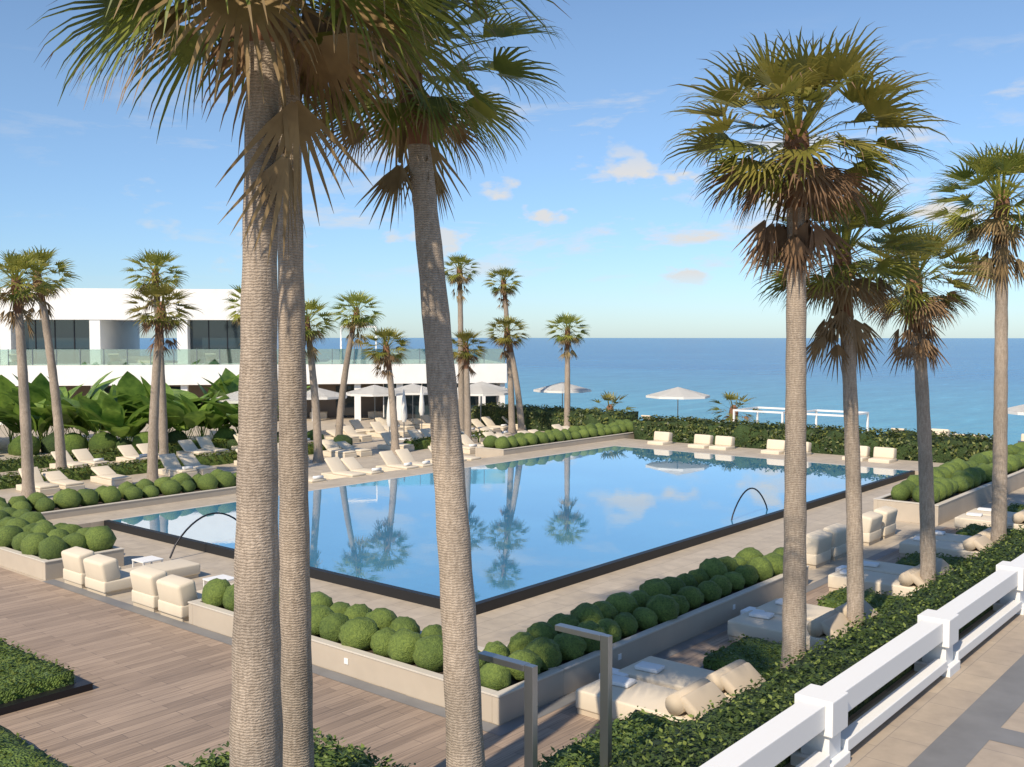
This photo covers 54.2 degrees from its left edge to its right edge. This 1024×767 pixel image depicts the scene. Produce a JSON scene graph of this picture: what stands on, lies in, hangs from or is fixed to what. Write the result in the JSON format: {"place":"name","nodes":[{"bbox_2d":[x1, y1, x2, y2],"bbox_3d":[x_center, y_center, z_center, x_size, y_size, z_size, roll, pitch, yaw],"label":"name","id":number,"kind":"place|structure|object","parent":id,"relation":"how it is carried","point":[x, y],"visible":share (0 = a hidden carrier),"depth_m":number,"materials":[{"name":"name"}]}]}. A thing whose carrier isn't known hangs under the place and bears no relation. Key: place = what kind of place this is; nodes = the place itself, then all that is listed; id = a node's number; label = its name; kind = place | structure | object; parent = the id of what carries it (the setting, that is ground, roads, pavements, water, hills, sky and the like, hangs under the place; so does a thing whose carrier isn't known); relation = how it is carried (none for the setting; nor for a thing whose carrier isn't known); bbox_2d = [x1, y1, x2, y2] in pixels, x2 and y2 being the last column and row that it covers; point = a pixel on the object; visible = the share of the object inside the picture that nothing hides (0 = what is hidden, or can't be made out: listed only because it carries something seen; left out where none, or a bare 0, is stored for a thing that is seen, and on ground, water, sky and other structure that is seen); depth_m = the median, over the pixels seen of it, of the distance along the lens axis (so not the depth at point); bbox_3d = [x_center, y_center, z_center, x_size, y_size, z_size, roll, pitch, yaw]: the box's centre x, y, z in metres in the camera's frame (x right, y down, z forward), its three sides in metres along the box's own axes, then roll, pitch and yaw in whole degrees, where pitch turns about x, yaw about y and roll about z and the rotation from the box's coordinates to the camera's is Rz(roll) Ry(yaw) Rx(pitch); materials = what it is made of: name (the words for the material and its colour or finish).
{"place":"outdoors","nodes":[
{"label":"outdoors","id":0,"kind":"place"},
{"bbox_2d":[43,526,944,735],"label":"deck border paving","id":1,"kind":"structure","parent":0,"point":[507,727],"depth_m":18.38,"materials":[{"name":"grey stone"}]},
{"bbox_2d":[0,527,992,766],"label":"wooden deck","id":2,"kind":"structure","parent":0,"point":[159,694],"depth_m":15.79,"materials":[{"name":"brown wood"}]},
{"bbox_2d":[0,666,716,766],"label":"planting bed edging","id":3,"kind":"object","parent":2,"relation":"on","point":[80,685],"visible":0.13,"depth_m":15.90,"materials":[{"name":"grey concrete"}]},
{"bbox_2d":[178,0,366,766],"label":"palm","id":4,"kind":"object","parent":3,"relation":"in","point":[296,652],"visible":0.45,"depth_m":10.60,"materials":[{"name":"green plant"}]},
{"bbox_2d":[29,0,571,766],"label":"palm","id":5,"kind":"object","parent":3,"relation":"in","point":[385,34],"visible":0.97,"depth_m":9.37,"materials":[{"name":"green plant"}]},
{"bbox_2d":[298,0,564,766],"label":"palm","id":6,"kind":"object","parent":2,"relation":"on","point":[461,668],"visible":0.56,"depth_m":11.45,"materials":[{"name":"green plant"}]},
{"bbox_2d":[0,502,1023,766],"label":"hedge squares","id":7,"kind":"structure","parent":2,"relation":"on","point":[22,674],"depth_m":13.98,"materials":[{"name":"green plant"}]},
{"bbox_2d":[478,623,611,766],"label":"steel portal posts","id":8,"kind":"object","parent":2,"relation":"on","point":[529,670],"visible":0.94,"depth_m":12.03,"materials":[{"name":"grey metal"}]},
{"bbox_2d":[576,507,1023,721],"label":"daybeds row","id":9,"kind":"object","parent":2,"relation":"on","point":[651,684],"visible":0.48,"depth_m":18.01,"materials":[{"name":"white fabric"}]},
{"bbox_2d":[0,417,1023,766],"bbox_3d":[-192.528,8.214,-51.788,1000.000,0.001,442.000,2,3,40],"label":"ground","id":10,"kind":"structure","parent":0,"point":[504,625],"depth_m":26.10,"materials":[{"name":"stone"}]},
{"bbox_2d":[0,249,60,497],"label":"palm","id":11,"kind":"object","parent":10,"relation":"on","point":[18,297],"visible":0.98,"depth_m":35.33,"materials":[{"name":"green plant"}]},
{"bbox_2d":[0,245,79,469],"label":"palm","id":12,"kind":"object","parent":10,"relation":"on","point":[58,425],"visible":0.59,"depth_m":41.47,"materials":[{"name":"green plant"}]},
{"bbox_2d":[0,486,235,579],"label":"planter","id":13,"kind":"object","parent":10,"relation":"on","point":[32,565],"visible":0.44,"depth_m":30.63,"materials":[{"name":"concrete"}]},
{"bbox_2d":[0,469,235,559],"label":"shrubs","id":14,"kind":"object","parent":13,"relation":"on","point":[24,529],"visible":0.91,"depth_m":30.22,"materials":[{"name":"green plant"}]},
{"bbox_2d":[61,546,233,621],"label":"lounge chairs","id":15,"kind":"object","parent":10,"relation":"on","point":[166,588],"visible":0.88,"depth_m":22.40,"materials":[{"name":"white fabric"}]},
{"bbox_2d":[121,249,188,458],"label":"palm","id":16,"kind":"object","parent":10,"relation":"on","point":[158,259],"visible":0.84,"depth_m":45.07,"materials":[{"name":"green plant"}]},
{"bbox_2d":[0,368,309,443],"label":"banana plants","id":17,"kind":"object","parent":10,"relation":"on","point":[120,410],"visible":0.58,"depth_m":51.89,"materials":[{"name":"green plant"}]},
{"bbox_2d":[123,281,200,481],"bbox_3d":[-13.617,-0.036,38.876,3.197,8.061,3.207,2,3,40],"label":"palm","id":18,"kind":"object","parent":10,"relation":"on","point":[162,322],"visible":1,"depth_m":38.77,"materials":[{"name":"green plant"}]},
{"bbox_2d":[223,284,240,344],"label":"palm","id":19,"kind":"object","parent":10,"relation":"on","point":[236,318],"visible":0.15,"depth_m":43.01,"materials":[{"name":"green plant"}]},
{"bbox_2d":[0,427,496,489],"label":"shrub bed","id":20,"kind":"object","parent":10,"relation":"on","point":[103,444],"visible":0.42,"depth_m":48.98,"materials":[{"name":"green plant"}]},
{"bbox_2d":[0,288,506,424],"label":"hotel building","id":21,"kind":"structure","parent":10,"relation":"on","point":[90,330],"depth_m":69.45,"materials":[{"name":"white paint"}]},
{"bbox_2d":[9,353,401,364],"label":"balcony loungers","id":22,"kind":"object","parent":21,"relation":"on","point":[211,359],"visible":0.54,"depth_m":67.87,"materials":[{"name":"white"}]},
{"bbox_2d":[277,295,341,462],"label":"palm","id":23,"kind":"object","parent":10,"relation":"on","point":[310,353],"visible":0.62,"depth_m":46.18,"materials":[{"name":"green plant"}]},
{"bbox_2d":[329,289,384,436],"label":"palm","id":24,"kind":"object","parent":10,"relation":"on","point":[357,321],"visible":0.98,"depth_m":52.91,"materials":[{"name":"green plant"}]},
{"bbox_2d":[358,327,412,454],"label":"palm","id":25,"kind":"object","parent":10,"relation":"on","point":[386,357],"visible":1,"depth_m":49.56,"materials":[{"name":"green plant"}]},
{"bbox_2d":[444,253,480,430],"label":"palm","id":26,"kind":"object","parent":10,"relation":"on","point":[457,277],"visible":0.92,"depth_m":55.95,"materials":[{"name":"green plant"}]},
{"bbox_2d":[452,329,489,439],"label":"palm","id":27,"kind":"object","parent":10,"relation":"on","point":[465,356],"visible":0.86,"depth_m":53.34,"materials":[{"name":"green plant"}]},
{"bbox_2d":[48,438,943,527],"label":"pool terrace","id":28,"kind":"structure","parent":10,"relation":"on","point":[92,520],"depth_m":43.55,"materials":[{"name":"stone"}]},
{"bbox_2d":[647,428,1023,463],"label":"lounge chairs","id":29,"kind":"object","parent":28,"relation":"on","point":[880,454],"visible":0.38,"depth_m":49.49,"materials":[{"name":"white fabric"}]},
{"bbox_2d":[188,566,808,724],"bbox_3d":[0.196,4.566,21.837,8.327,0.450,11.127,2,3,40],"label":"planter","id":30,"kind":"object","parent":10,"relation":"on","point":[505,705],"visible":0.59,"depth_m":17.21,"materials":[{"name":"concrete"}]},
{"bbox_2d":[201,547,783,690],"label":"shrubs","id":31,"kind":"object","parent":30,"relation":"in","point":[543,646],"visible":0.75,"depth_m":18.05,"materials":[{"name":"green plant"}]},
{"bbox_2d":[482,266,521,432],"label":"palm","id":32,"kind":"object","parent":10,"relation":"on","point":[504,273],"visible":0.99,"depth_m":60.26,"materials":[{"name":"green plant"}]},
{"bbox_2d":[484,315,528,430],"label":"palm","id":33,"kind":"object","parent":10,"relation":"on","point":[506,339],"visible":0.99,"depth_m":57.22,"materials":[{"name":"green plant"}]},
{"bbox_2d":[104,445,914,614],"bbox_3d":[2.209,4.016,36.130,15.120,0.220,27.520,2,3,40],"label":"pool rim","id":34,"kind":"object","parent":10,"relation":"on","point":[482,606],"visible":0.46,"depth_m":26.12,"materials":[{"name":"black stone"}]},
{"bbox_2d":[169,512,235,557],"bbox_3d":[-8.065,3.995,26.987,0.050,1.032,2.639,2,3,40],"label":"pool handrail","id":35,"kind":"object","parent":34,"relation":"on","point":[184,532],"visible":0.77,"depth_m":26.53,"materials":[{"name":"grey metal"}]},
{"bbox_2d":[112,446,906,601],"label":"pool water","id":36,"kind":"structure","parent":34,"relation":"in","point":[532,521],"depth_m":31.67,"materials":[{"name":"blue liquid"}]},
{"bbox_2d":[731,488,767,519],"bbox_3d":[7.481,3.788,31.430,0.050,1.032,2.639,2,3,40],"label":"pool handrail","id":37,"kind":"object","parent":34,"relation":"on","point":[743,493],"visible":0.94,"depth_m":31.20,"materials":[{"name":"grey metal"}]},
{"bbox_2d":[16,415,1023,494],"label":"sun loungers","id":38,"kind":"object","parent":10,"relation":"on","point":[346,453],"visible":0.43,"depth_m":44.85,"materials":[{"name":"white"}]},
{"bbox_2d":[475,432,633,457],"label":"planter","id":39,"kind":"object","parent":10,"relation":"on","point":[483,451],"visible":0.45,"depth_m":49.71,"materials":[{"name":"concrete"}]},
{"bbox_2d":[483,419,640,448],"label":"shrubs","id":40,"kind":"object","parent":39,"relation":"on","point":[574,432],"visible":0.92,"depth_m":51.22,"materials":[{"name":"green plant"}]},
{"bbox_2d":[544,313,589,426],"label":"palm","id":41,"kind":"object","parent":10,"relation":"on","point":[567,338],"visible":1,"depth_m":60.30,"materials":[{"name":"green plant"}]},
{"bbox_2d":[591,391,635,410],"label":"palm","id":42,"kind":"object","parent":10,"relation":"on","point":[608,397],"visible":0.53,"depth_m":62.48,"materials":[{"name":"green plant"}]},
{"bbox_2d":[208,382,1023,439],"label":"patio umbrellas","id":43,"kind":"object","parent":10,"relation":"on","point":[480,389],"visible":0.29,"depth_m":60.69,"materials":[{"name":"white fabric"}]},
{"bbox_2d":[471,402,992,462],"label":"hedge","id":44,"kind":"object","parent":10,"relation":"on","point":[830,440],"depth_m":51.01,"materials":[{"name":"green plant"}]},
{"bbox_2d":[708,391,762,422],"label":"palm","id":45,"kind":"object","parent":10,"relation":"on","point":[732,396],"visible":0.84,"depth_m":59.12,"materials":[{"name":"green plant"}]},
{"bbox_2d":[733,407,868,430],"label":"cabanas","id":46,"kind":"object","parent":10,"relation":"on","point":[816,414],"visible":0.18,"depth_m":57.29,"materials":[{"name":"white paint"}]},
{"bbox_2d":[661,20,960,668],"bbox_3d":[4.617,-0.305,16.176,4.614,10.707,4.642,2,3,40],"label":"palm","id":47,"kind":"object","parent":10,"relation":"on","point":[800,181],"visible":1,"depth_m":15.81,"materials":[{"name":"green plant"}]},
{"bbox_2d":[744,182,955,627],"bbox_3d":[6.014,0.642,18.371,3.805,8.611,3.803,2,3,40],"label":"palm","id":48,"kind":"object","parent":10,"relation":"on","point":[843,290],"visible":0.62,"depth_m":18.11,"materials":[{"name":"green plant"}]},
{"bbox_2d":[806,506,897,568],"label":"armchairs","id":49,"kind":"object","parent":10,"relation":"on","point":[825,545],"visible":0.66,"depth_m":26.22,"materials":[{"name":"white fabric"}]},
{"bbox_2d":[852,221,996,584],"bbox_3d":[8.671,0.682,21.526,3.390,8.237,3.288,2,3,40],"label":"palm","id":50,"kind":"object","parent":10,"relation":"on","point":[919,314],"visible":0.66,"depth_m":21.32,"materials":[{"name":"green plant"}]},
{"bbox_2d":[845,614,1023,766],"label":"terrace paving","id":51,"kind":"structure","parent":10,"relation":"on","point":[910,732],"depth_m":15.35,"materials":[{"name":"stone"}]},
{"bbox_2d":[699,553,1023,766],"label":"balustrade","id":52,"kind":"object","parent":51,"relation":"on","point":[810,727],"visible":1,"depth_m":14.77,"materials":[{"name":"white paint"}]},
{"bbox_2d":[908,654,1023,766],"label":"pavement","id":53,"kind":"structure","parent":51,"relation":"on","point":[967,735],"depth_m":14.79,"materials":[{"name":"grey concrete"}]},
{"bbox_2d":[873,469,1023,525],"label":"planter","id":54,"kind":"object","parent":10,"relation":"on","point":[952,506],"visible":0.49,"depth_m":32.24,"materials":[{"name":"concrete"}]},
{"bbox_2d":[891,442,1023,503],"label":"bushes","id":55,"kind":"object","parent":54,"relation":"in","point":[954,476],"visible":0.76,"depth_m":34.84,"materials":[{"name":"green plant"}]},
{"bbox_2d":[916,138,1023,543],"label":"palm","id":56,"kind":"object","parent":10,"relation":"on","point":[1000,229],"visible":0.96,"depth_m":25.64,"materials":[{"name":"green plant"}]},
{"bbox_2d":[0,0,1023,337],"label":"sky","id":57,"kind":"structure","parent":0,"point":[592,220],"materials":[{"name":"blue"}]},
{"bbox_2d":[140,338,1023,444],"bbox_3d":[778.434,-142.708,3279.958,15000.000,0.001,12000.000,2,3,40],"label":"sea","id":58,"kind":"structure","parent":0,"point":[636,371],"depth_m":248.37,"materials":[{"name":"liquid"}]},
{"bbox_2d":[599,524,1023,766],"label":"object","id":59,"kind":"object","parent":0,"point":[709,735],"visible":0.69,"depth_m":15.14,"materials":[{"name":"green plant"}]}
]}

